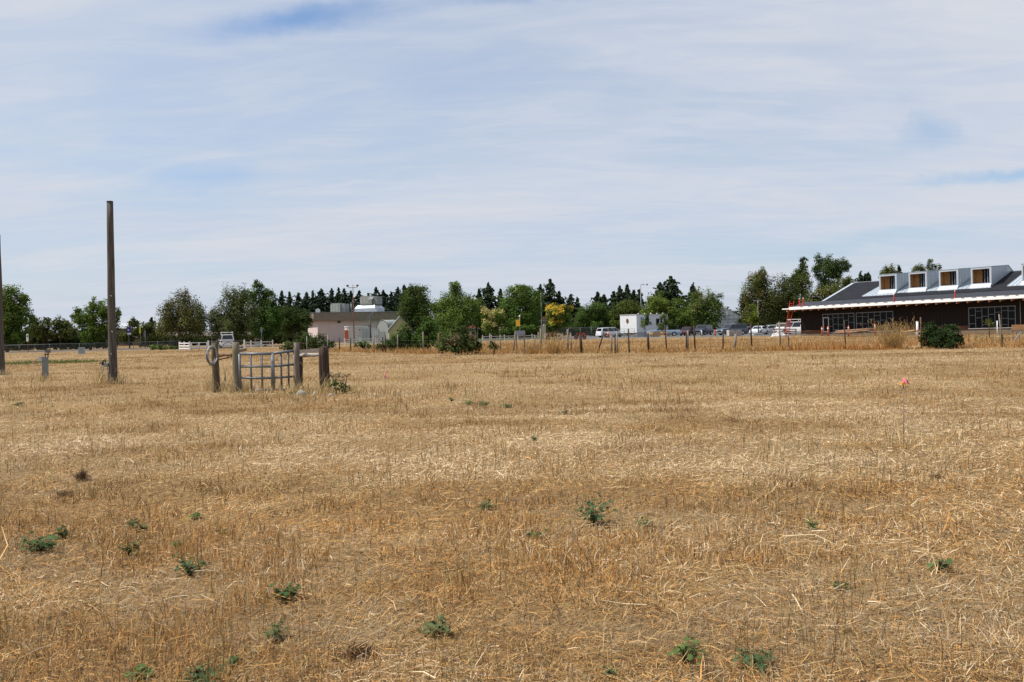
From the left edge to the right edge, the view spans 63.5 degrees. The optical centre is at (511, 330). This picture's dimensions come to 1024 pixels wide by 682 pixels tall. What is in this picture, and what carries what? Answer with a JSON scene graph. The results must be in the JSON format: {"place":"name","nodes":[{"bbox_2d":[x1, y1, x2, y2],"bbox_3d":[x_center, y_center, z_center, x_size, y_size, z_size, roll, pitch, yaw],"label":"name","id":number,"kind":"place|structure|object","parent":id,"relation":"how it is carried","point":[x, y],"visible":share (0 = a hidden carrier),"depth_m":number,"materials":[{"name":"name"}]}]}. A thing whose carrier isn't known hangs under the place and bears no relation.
{"place":"outdoors","nodes":[
{"label":"outdoors","id":0,"kind":"place"},
{"bbox_2d":[5,358,138,364],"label":"green grass","id":1,"kind":"structure","parent":0,"point":[50,362],"depth_m":60.34,"materials":[{"name":"plant"}]},
{"bbox_2d":[5,339,529,352],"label":"road","id":2,"kind":"structure","parent":0,"point":[193,347],"depth_m":136.69,"materials":[{"name":"grey asphalt"}]},
{"bbox_2d":[356,336,539,342],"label":"lawn","id":3,"kind":"structure","parent":0,"point":[494,339],"depth_m":158.50,"materials":[{"name":"plant"}]},
{"bbox_2d":[304,311,423,342],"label":"gym building","id":4,"kind":"structure","parent":3,"relation":"on","point":[331,325],"depth_m":169.46,"materials":[{"name":"paint"}]},
{"bbox_2d":[330,303,348,311],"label":"rooftop unit","id":5,"kind":"object","parent":4,"relation":"on","point":[339,307],"visible":0.82,"depth_m":172.72,"materials":[{"name":"metal"}]},
{"bbox_2d":[354,296,383,311],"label":"rooftop unit","id":6,"kind":"object","parent":4,"relation":"on","point":[371,303],"visible":0.97,"depth_m":172.45,"materials":[{"name":"metal"}]},
{"bbox_2d":[376,320,414,340],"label":"greenhouse","id":7,"kind":"object","parent":3,"relation":"on","point":[383,326],"visible":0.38,"depth_m":157.98,"materials":[{"name":"grey plastic"}]},
{"bbox_2d":[387,316,410,339],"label":"yellow shed","id":8,"kind":"structure","parent":3,"relation":"on","point":[399,320],"depth_m":150.27,"materials":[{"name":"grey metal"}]},
{"bbox_2d":[395,283,437,335],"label":"broadleaf tree","id":9,"kind":"object","parent":3,"relation":"on","point":[415,307],"visible":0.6,"depth_m":156.24,"materials":[{"name":"green plant"}]},
{"bbox_2d":[429,281,480,336],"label":"broadleaf tree","id":10,"kind":"object","parent":3,"relation":"on","point":[454,314],"visible":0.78,"depth_m":150.46,"materials":[{"name":"green plant"}]},
{"bbox_2d":[472,298,486,338],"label":"broadleaf tree","id":11,"kind":"object","parent":3,"relation":"on","point":[478,320],"visible":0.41,"depth_m":163.49,"materials":[{"name":"green plant"}]},
{"bbox_2d":[496,284,546,337],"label":"broadleaf tree","id":12,"kind":"object","parent":3,"relation":"on","point":[516,301],"visible":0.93,"depth_m":154.68,"materials":[{"name":"green plant"}]},
{"bbox_2d":[0,333,1023,681],"bbox_3d":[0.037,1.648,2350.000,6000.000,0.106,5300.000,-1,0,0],"label":"ground","id":13,"kind":"structure","parent":0,"point":[498,594],"depth_m":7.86,"materials":[{"name":"beige plant"}]},
{"bbox_2d":[0,241,4,374],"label":"utility pole","id":14,"kind":"object","parent":13,"relation":"on","point":[2,357],"visible":0.84,"depth_m":41.19,"materials":[{"name":"brown wood"}]},
{"bbox_2d":[2,284,35,351],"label":"maple tree","id":15,"kind":"object","parent":13,"relation":"on","point":[15,316],"visible":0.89,"depth_m":131.37,"materials":[{"name":"green plant"}]},
{"bbox_2d":[12,531,58,552],"bbox_3d":[-3.701,1.656,6.419,0.333,0.167,0.293,-1,0,-32],"label":"weed plant","id":16,"kind":"object","parent":13,"relation":"on","point":[42,544],"visible":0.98,"depth_m":6.40,"materials":[{"name":"green plant"}]},
{"bbox_2d":[26,316,57,349],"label":"hedge tree","id":17,"kind":"object","parent":13,"relation":"on","point":[40,331],"visible":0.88,"depth_m":149.37,"materials":[{"name":"green plant"}]},
{"bbox_2d":[38,353,48,379],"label":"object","id":18,"kind":"object","parent":13,"relation":"on","point":[45,366],"visible":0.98,"depth_m":33.94,"materials":[{"name":"grey paint"}]},
{"bbox_2d":[4,334,119,350],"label":"hedge","id":19,"kind":"object","parent":13,"relation":"on","point":[26,345],"visible":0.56,"depth_m":151.47,"materials":[{"name":"green plant"}]},
{"bbox_2d":[49,314,79,349],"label":"hedge tree","id":20,"kind":"object","parent":13,"relation":"on","point":[65,328],"visible":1,"depth_m":149.79,"materials":[{"name":"green plant"}]},
{"bbox_2d":[72,468,95,480],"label":"grass clump","id":21,"kind":"object","parent":13,"relation":"on","point":[81,474],"visible":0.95,"depth_m":9.57,"materials":[{"name":"plant"}]},
{"bbox_2d":[4,341,179,352],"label":"chain link fence","id":22,"kind":"object","parent":13,"relation":"on","point":[49,345],"visible":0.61,"depth_m":129.55,"materials":[{"name":"grey metal"}]},
{"bbox_2d":[69,296,122,349],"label":"maple tree","id":23,"kind":"object","parent":13,"relation":"on","point":[89,325],"visible":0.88,"depth_m":132.30,"materials":[{"name":"green plant"}]},
{"bbox_2d":[106,201,117,384],"bbox_3d":[-14.622,-1.267,30.138,0.314,6.903,0.342,-1,0,0],"label":"utility pole","id":24,"kind":"object","parent":13,"relation":"on","point":[112,349],"visible":0.91,"depth_m":30.06,"materials":[{"name":"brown wood"}]},
{"bbox_2d":[117,536,142,556],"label":"weed plant","id":25,"kind":"object","parent":13,"relation":"on","point":[130,550],"visible":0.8,"depth_m":6.29,"materials":[{"name":"green plant"}]},
{"bbox_2d":[116,316,150,347],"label":"hedge tree","id":26,"kind":"object","parent":13,"relation":"on","point":[125,337],"visible":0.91,"depth_m":149.57,"materials":[{"name":"green plant"}]},
{"bbox_2d":[124,663,154,681],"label":"weed plant","id":27,"kind":"object","parent":13,"relation":"on","point":[141,670],"visible":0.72,"depth_m":4.04,"materials":[{"name":"green plant"}]},
{"bbox_2d":[141,322,167,345],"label":"hedge tree","id":28,"kind":"object","parent":13,"relation":"on","point":[151,328],"visible":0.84,"depth_m":149.49,"materials":[{"name":"green plant"}]},
{"bbox_2d":[149,344,178,349],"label":"hedge bush","id":29,"kind":"object","parent":13,"relation":"on","point":[156,347],"visible":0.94,"depth_m":117.25,"materials":[{"name":"green plant"}]},
{"bbox_2d":[154,286,208,345],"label":"cherry tree","id":30,"kind":"object","parent":13,"relation":"on","point":[186,316],"visible":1,"depth_m":127.14,"materials":[{"name":"green plant"}]},
{"bbox_2d":[168,552,208,574],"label":"weed plant","id":31,"kind":"object","parent":13,"relation":"on","point":[184,565],"visible":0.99,"depth_m":5.78,"materials":[{"name":"green plant"}]},
{"bbox_2d":[177,662,225,681],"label":"weed plant","id":32,"kind":"object","parent":13,"relation":"on","point":[198,674],"visible":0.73,"depth_m":3.98,"materials":[{"name":"green plant"}]},
{"bbox_2d":[211,342,219,392],"bbox_3d":[-8.947,1.187,24.998,0.255,1.646,0.226,-1,0,0],"label":"gate post","id":33,"kind":"object","parent":13,"relation":"on","point":[215,373],"visible":0.81,"depth_m":24.91,"materials":[{"name":"grey wood"}]},
{"bbox_2d":[206,345,217,365],"bbox_3d":[-8.993,0.752,24.749,0.139,0.635,0.459,-1,0,22],"label":"wire coil","id":34,"kind":"object","parent":33,"relation":"hanging from","point":[213,363],"visible":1,"depth_m":24.71,"materials":[{"name":"metal"}]},
{"bbox_2d":[136,331,309,346],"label":"hedge","id":35,"kind":"object","parent":13,"relation":"on","point":[283,337],"visible":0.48,"depth_m":161.39,"materials":[{"name":"green plant"}]},
{"bbox_2d":[218,332,233,347],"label":"parked van","id":36,"kind":"object","parent":13,"relation":"on","point":[227,338],"visible":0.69,"depth_m":121.81,"materials":[{"name":"white paint"}]},
{"bbox_2d":[205,283,260,341],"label":"cherry tree","id":37,"kind":"object","parent":13,"relation":"on","point":[236,317],"visible":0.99,"depth_m":128.82,"materials":[{"name":"green plant"}]},
{"bbox_2d":[232,342,239,391],"bbox_3d":[-8.123,1.170,24.401,0.244,1.636,0.240,-1,0,0],"label":"gate post","id":38,"kind":"object","parent":13,"relation":"on","point":[235,350],"visible":0.81,"depth_m":24.31,"materials":[{"name":"grey wood"}]},
{"bbox_2d":[238,349,293,390],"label":"field gate","id":39,"kind":"structure","parent":38,"relation":"attached to","point":[272,366],"depth_m":24.26,"materials":[{"name":"metal"}]},
{"bbox_2d":[243,279,285,345],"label":"maple tree","id":40,"kind":"object","parent":13,"relation":"on","point":[269,315],"visible":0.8,"depth_m":135.27,"materials":[{"name":"green plant"}]},
{"bbox_2d":[263,619,289,639],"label":"weed plant","id":41,"kind":"object","parent":13,"relation":"on","point":[272,632],"visible":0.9,"depth_m":4.46,"materials":[{"name":"green plant"}]},
{"bbox_2d":[264,581,300,601],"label":"weed plant","id":42,"kind":"object","parent":13,"relation":"on","point":[288,591],"visible":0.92,"depth_m":5.19,"materials":[{"name":"green plant"}]},
{"bbox_2d":[277,305,313,341],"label":"hedge tree","id":43,"kind":"object","parent":13,"relation":"on","point":[295,320],"visible":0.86,"depth_m":149.52,"materials":[{"name":"green plant"}]},
{"bbox_2d":[294,342,300,387],"bbox_3d":[-6.348,1.152,24.400,0.191,1.593,0.185,-1,0,0],"label":"gate post","id":44,"kind":"object","parent":13,"relation":"on","point":[296,361],"visible":0.73,"depth_m":24.33,"materials":[{"name":"grey wood"}]},
{"bbox_2d":[295,292,310,314],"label":"conifer tree","id":45,"kind":"object","parent":13,"relation":"on","point":[305,300],"visible":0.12,"depth_m":320.06,"materials":[{"name":"green plant"}]},
{"bbox_2d":[278,332,335,349],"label":"bramble bush","id":46,"kind":"object","parent":13,"relation":"on","point":[312,342],"visible":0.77,"depth_m":87.72,"materials":[{"name":"green plant"}]},
{"bbox_2d":[300,288,331,331],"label":"conifer tree","id":47,"kind":"object","parent":13,"relation":"on","point":[321,297],"visible":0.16,"depth_m":313.92,"materials":[{"name":"green plant"}]},
{"bbox_2d":[318,346,329,389],"bbox_3d":[-5.424,1.188,23.892,0.309,1.475,0.218,-1,0,0],"label":"gate post","id":48,"kind":"object","parent":13,"relation":"on","point":[324,360],"visible":0.7,"depth_m":23.83,"materials":[{"name":"brown wood"}]},
{"bbox_2d":[322,288,335,311],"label":"conifer tree","id":49,"kind":"object","parent":13,"relation":"on","point":[331,296],"visible":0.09,"depth_m":311.12,"materials":[{"name":"green plant"}]},
{"bbox_2d":[326,372,350,393],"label":"bramble bush","id":50,"kind":"object","parent":13,"relation":"on","point":[335,383],"visible":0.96,"depth_m":22.59,"materials":[{"name":"green plant"}]},
{"bbox_2d":[330,638,379,663],"bbox_3d":[-0.812,1.654,4.247,0.263,0.098,0.244,-1,0,-26],"label":"grass clump","id":51,"kind":"object","parent":13,"relation":"on","point":[353,655],"visible":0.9,"depth_m":4.25,"materials":[{"name":"plant"}]},
{"bbox_2d":[344,326,367,342],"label":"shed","id":52,"kind":"structure","parent":13,"relation":"on","point":[348,332],"depth_m":158.41,"materials":[{"name":"metal"}]},
{"bbox_2d":[9,306,743,346],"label":"distant wood","id":53,"kind":"object","parent":13,"relation":"on","point":[295,332],"depth_m":262.33,"materials":[{"name":"green plant"}]},
{"bbox_2d":[380,289,396,310],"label":"conifer tree","id":54,"kind":"object","parent":13,"relation":"on","point":[386,305],"visible":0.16,"depth_m":290.70,"materials":[{"name":"green plant"}]},
{"bbox_2d":[374,322,414,351],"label":"bramble bush","id":55,"kind":"object","parent":13,"relation":"on","point":[404,333],"visible":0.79,"depth_m":71.48,"materials":[{"name":"green plant"}]},
{"bbox_2d":[410,314,445,350],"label":"bramble bush","id":56,"kind":"object","parent":13,"relation":"on","point":[431,330],"visible":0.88,"depth_m":70.76,"materials":[{"name":"green plant"}]},
{"bbox_2d":[415,609,455,636],"bbox_3d":[-0.423,1.626,4.558,0.196,0.122,0.235,-1,0,-23],"label":"weed plant","id":57,"kind":"object","parent":13,"relation":"on","point":[437,626],"visible":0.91,"depth_m":4.53,"materials":[{"name":"green plant"}]},
{"bbox_2d":[434,325,484,354],"bbox_3d":[-3.682,0.722,58.061,3.677,2.234,2.088,-1,0,0],"label":"bramble bush","id":58,"kind":"object","parent":13,"relation":"on","point":[460,339],"visible":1,"depth_m":57.78,"materials":[{"name":"green plant"}]},
{"bbox_2d":[467,282,509,329],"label":"conifer tree","id":59,"kind":"object","parent":13,"relation":"on","point":[489,297],"visible":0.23,"depth_m":249.15,"materials":[{"name":"green plant"}]},
{"bbox_2d":[436,327,549,338],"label":"hedge","id":60,"kind":"object","parent":13,"relation":"on","point":[480,332],"visible":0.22,"depth_m":181.44,"materials":[{"name":"green plant"}]},
{"bbox_2d":[480,306,506,335],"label":"flowering tree","id":61,"kind":"object","parent":13,"relation":"on","point":[491,321],"visible":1,"depth_m":145.26,"materials":[{"name":"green plant"}]},
{"bbox_2d":[482,334,544,341],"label":"rail fence","id":62,"kind":"object","parent":13,"relation":"on","point":[504,336],"visible":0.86,"depth_m":125.90,"materials":[{"name":"white paint"}]},
{"bbox_2d":[6,332,1023,355],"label":"tall grass","id":63,"kind":"structure","parent":13,"relation":"on","point":[834,345],"depth_m":59.13,"materials":[{"name":"plant"}]},
{"bbox_2d":[519,341,546,353],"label":"dry bush","id":64,"kind":"object","parent":13,"relation":"on","point":[536,347],"visible":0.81,"depth_m":56.83,"materials":[{"name":"plant"}]},
{"bbox_2d":[530,284,550,324],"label":"conifer tree","id":65,"kind":"object","parent":13,"relation":"on","point":[539,288],"visible":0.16,"depth_m":249.11,"materials":[{"name":"green plant"}]},
{"bbox_2d":[537,332,571,353],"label":"dry bush","id":66,"kind":"object","parent":13,"relation":"on","point":[552,346],"visible":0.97,"depth_m":55.80,"materials":[{"name":"plant"}]},
{"bbox_2d":[538,279,573,325],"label":"conifer tree","id":67,"kind":"object","parent":13,"relation":"on","point":[551,292],"visible":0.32,"depth_m":249.01,"materials":[{"name":"green plant"}]},
{"bbox_2d":[545,302,573,333],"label":"flowering tree","id":68,"kind":"object","parent":13,"relation":"on","point":[554,310],"visible":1,"depth_m":142.47,"materials":[{"name":"yellow plant"}]},
{"bbox_2d":[564,294,580,325],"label":"conifer tree","id":69,"kind":"object","parent":13,"relation":"on","point":[571,303],"visible":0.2,"depth_m":249.25,"materials":[{"name":"green plant"}]},
{"bbox_2d":[546,322,632,335],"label":"hedge","id":70,"kind":"object","parent":13,"relation":"on","point":[570,331],"visible":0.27,"depth_m":189.56,"materials":[{"name":"green plant"}]},
{"bbox_2d":[573,492,616,522],"bbox_3d":[0.715,1.519,6.976,0.353,0.261,0.292,-1,0,-28],"label":"weed plant","id":71,"kind":"object","parent":13,"relation":"on","point":[597,516],"visible":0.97,"depth_m":6.96,"materials":[{"name":"green plant"}]},
{"bbox_2d":[606,285,628,311],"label":"conifer tree","id":72,"kind":"object","parent":13,"relation":"on","point":[620,295],"visible":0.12,"depth_m":229.20,"materials":[{"name":"green plant"}]},
{"bbox_2d":[306,314,1003,352],"bbox_3d":[2.096,0.680,61.806,59.187,2.074,7.824,-1,0,34],"label":"field fence","id":73,"kind":"object","parent":13,"relation":"on","point":[648,344],"visible":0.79,"depth_m":54.12,"materials":[{"name":"brown wood"}]},
{"bbox_2d":[657,313,669,331],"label":"young tree","id":74,"kind":"object","parent":13,"relation":"on","point":[665,321],"visible":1,"depth_m":139.73,"materials":[{"name":"green plant"}]},
{"bbox_2d":[537,332,800,339],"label":"parking lot","id":75,"kind":"structure","parent":13,"relation":"on","point":[631,336],"depth_m":139.57,"materials":[{"name":"grey asphalt"}]},
{"bbox_2d":[568,301,615,335],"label":"broadleaf tree","id":76,"kind":"object","parent":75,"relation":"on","point":[591,315],"visible":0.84,"depth_m":178.85,"materials":[{"name":"green plant"}]},
{"bbox_2d":[595,328,623,336],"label":"parked minivan","id":77,"kind":"object","parent":75,"relation":"on","point":[600,331],"visible":0.81,"depth_m":148.97,"materials":[{"name":"silver paint"}]},
{"bbox_2d":[608,299,643,335],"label":"broadleaf tree","id":78,"kind":"object","parent":75,"relation":"on","point":[632,307],"visible":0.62,"depth_m":171.64,"materials":[{"name":"green plant"}]},
{"bbox_2d":[619,313,667,336],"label":"site trailer","id":79,"kind":"object","parent":75,"relation":"on","point":[630,322],"visible":0.62,"depth_m":147.62,"materials":[{"name":"metal"}]},
{"bbox_2d":[639,291,676,329],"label":"broadleaf tree","id":80,"kind":"object","parent":75,"relation":"on","point":[660,307],"visible":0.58,"depth_m":164.33,"materials":[{"name":"green plant"}]},
{"bbox_2d":[665,296,693,334],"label":"broadleaf tree","id":81,"kind":"object","parent":75,"relation":"on","point":[678,315],"visible":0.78,"depth_m":163.14,"materials":[{"name":"green plant"}]},
{"bbox_2d":[693,325,712,334],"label":"parked suv","id":82,"kind":"object","parent":75,"relation":"on","point":[706,329],"visible":0.79,"depth_m":148.03,"materials":[{"name":"grey paint"}]},
{"bbox_2d":[685,286,726,330],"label":"broadleaf tree","id":83,"kind":"object","parent":75,"relation":"on","point":[702,310],"visible":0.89,"depth_m":158.92,"materials":[{"name":"green plant"}]},
{"bbox_2d":[716,324,747,334],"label":"parked suv","id":84,"kind":"object","parent":75,"relation":"on","point":[743,327],"visible":0.64,"depth_m":140.37,"materials":[{"name":"grey paint"}]},
{"bbox_2d":[705,306,765,332],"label":"building","id":85,"kind":"structure","parent":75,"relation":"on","point":[731,316],"depth_m":184.94,"materials":[{"name":"grey"}]},
{"bbox_2d":[777,319,803,333],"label":"parked van","id":86,"kind":"object","parent":75,"relation":"on","point":[796,325],"visible":0.33,"depth_m":126.24,"materials":[{"name":"white paint"}]},
{"bbox_2d":[636,276,702,333],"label":"conifer tree","id":87,"kind":"object","parent":13,"relation":"on","point":[671,287],"visible":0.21,"depth_m":228.19,"materials":[{"name":"green plant"}]},
{"bbox_2d":[667,636,707,664],"bbox_3d":[0.898,1.580,4.104,0.190,0.138,0.236,-1,0,41],"label":"weed plant","id":88,"kind":"object","parent":13,"relation":"on","point":[683,647],"visible":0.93,"depth_m":4.08,"materials":[{"name":"green plant"}]},
{"bbox_2d":[728,645,774,675],"bbox_3d":[1.195,1.612,4.040,0.266,0.106,0.226,-1,0,-36],"label":"weed plant","id":89,"kind":"object","parent":13,"relation":"on","point":[762,665],"visible":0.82,"depth_m":4.03,"materials":[{"name":"green plant"}]},
{"bbox_2d":[747,302,761,324],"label":"young tree","id":90,"kind":"object","parent":13,"relation":"on","point":[753,318],"visible":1,"depth_m":89.68,"materials":[{"name":"green plant"}]},
{"bbox_2d":[737,266,789,329],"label":"oak tree","id":91,"kind":"object","parent":13,"relation":"on","point":[770,306],"visible":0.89,"depth_m":148.77,"materials":[{"name":"green plant"}]},
{"bbox_2d":[775,271,813,322],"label":"oak tree","id":92,"kind":"object","parent":13,"relation":"on","point":[796,291],"visible":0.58,"depth_m":150.82,"materials":[{"name":"green plant"}]},
{"bbox_2d":[787,256,810,297],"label":"poplar tree","id":93,"kind":"object","parent":13,"relation":"on","point":[802,264],"visible":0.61,"depth_m":157.92,"materials":[{"name":"green plant"}]},
{"bbox_2d":[801,275,854,302],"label":"oak tree","id":94,"kind":"object","parent":13,"relation":"on","point":[832,289],"visible":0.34,"depth_m":145.26,"materials":[{"name":"green plant"}]},
{"bbox_2d":[811,253,852,298],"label":"poplar tree","id":95,"kind":"object","parent":13,"relation":"on","point":[827,266],"visible":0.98,"depth_m":157.39,"materials":[{"name":"green plant"}]},
{"bbox_2d":[878,263,899,277],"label":"tree","id":96,"kind":"object","parent":13,"relation":"on","point":[888,270],"visible":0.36,"depth_m":169.48,"materials":[{"name":"green plant"}]},
{"bbox_2d":[861,316,921,348],"bbox_3d":[23.166,0.033,50.553,3.783,2.211,3.507,-1,0,40],"label":"dry bush","id":97,"kind":"object","parent":13,"relation":"on","point":[889,340],"visible":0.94,"depth_m":50.33,"materials":[{"name":"plant"}]},
{"bbox_2d":[782,263,1023,335],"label":"school building","id":98,"kind":"structure","parent":13,"relation":"on","point":[984,293],"depth_m":99.04,"materials":[{"name":"concrete"}]},
{"bbox_2d":[822,313,854,331],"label":"window","id":99,"kind":"structure","parent":98,"relation":"in","point":[836,321],"depth_m":105.83,"materials":[{"name":"glass"}]},
{"bbox_2d":[856,311,892,330],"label":"window","id":100,"kind":"structure","parent":98,"relation":"in","point":[862,318],"depth_m":102.45,"materials":[{"name":"glass"}]},
{"bbox_2d":[968,305,1015,327],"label":"window","id":101,"kind":"structure","parent":98,"relation":"in","point":[976,315],"depth_m":92.15,"materials":[{"name":"glass"}]},
{"bbox_2d":[917,321,939,347],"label":"evergreen bush","id":102,"kind":"object","parent":13,"relation":"on","point":[928,332],"visible":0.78,"depth_m":49.42,"materials":[{"name":"green plant"}]},
{"bbox_2d":[927,557,953,570],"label":"weed plant","id":103,"kind":"object","parent":13,"relation":"on","point":[948,561],"visible":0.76,"depth_m":5.46,"materials":[{"name":"green plant"}]},
{"bbox_2d":[928,324,964,348],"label":"evergreen bush","id":104,"kind":"object","parent":13,"relation":"on","point":[943,338],"visible":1,"depth_m":47.80,"materials":[{"name":"green plant"}]},
{"bbox_2d":[0,0,1023,331],"label":"sky","id":105,"kind":"structure","parent":0,"point":[588,147],"materials":[{"name":"blue"}]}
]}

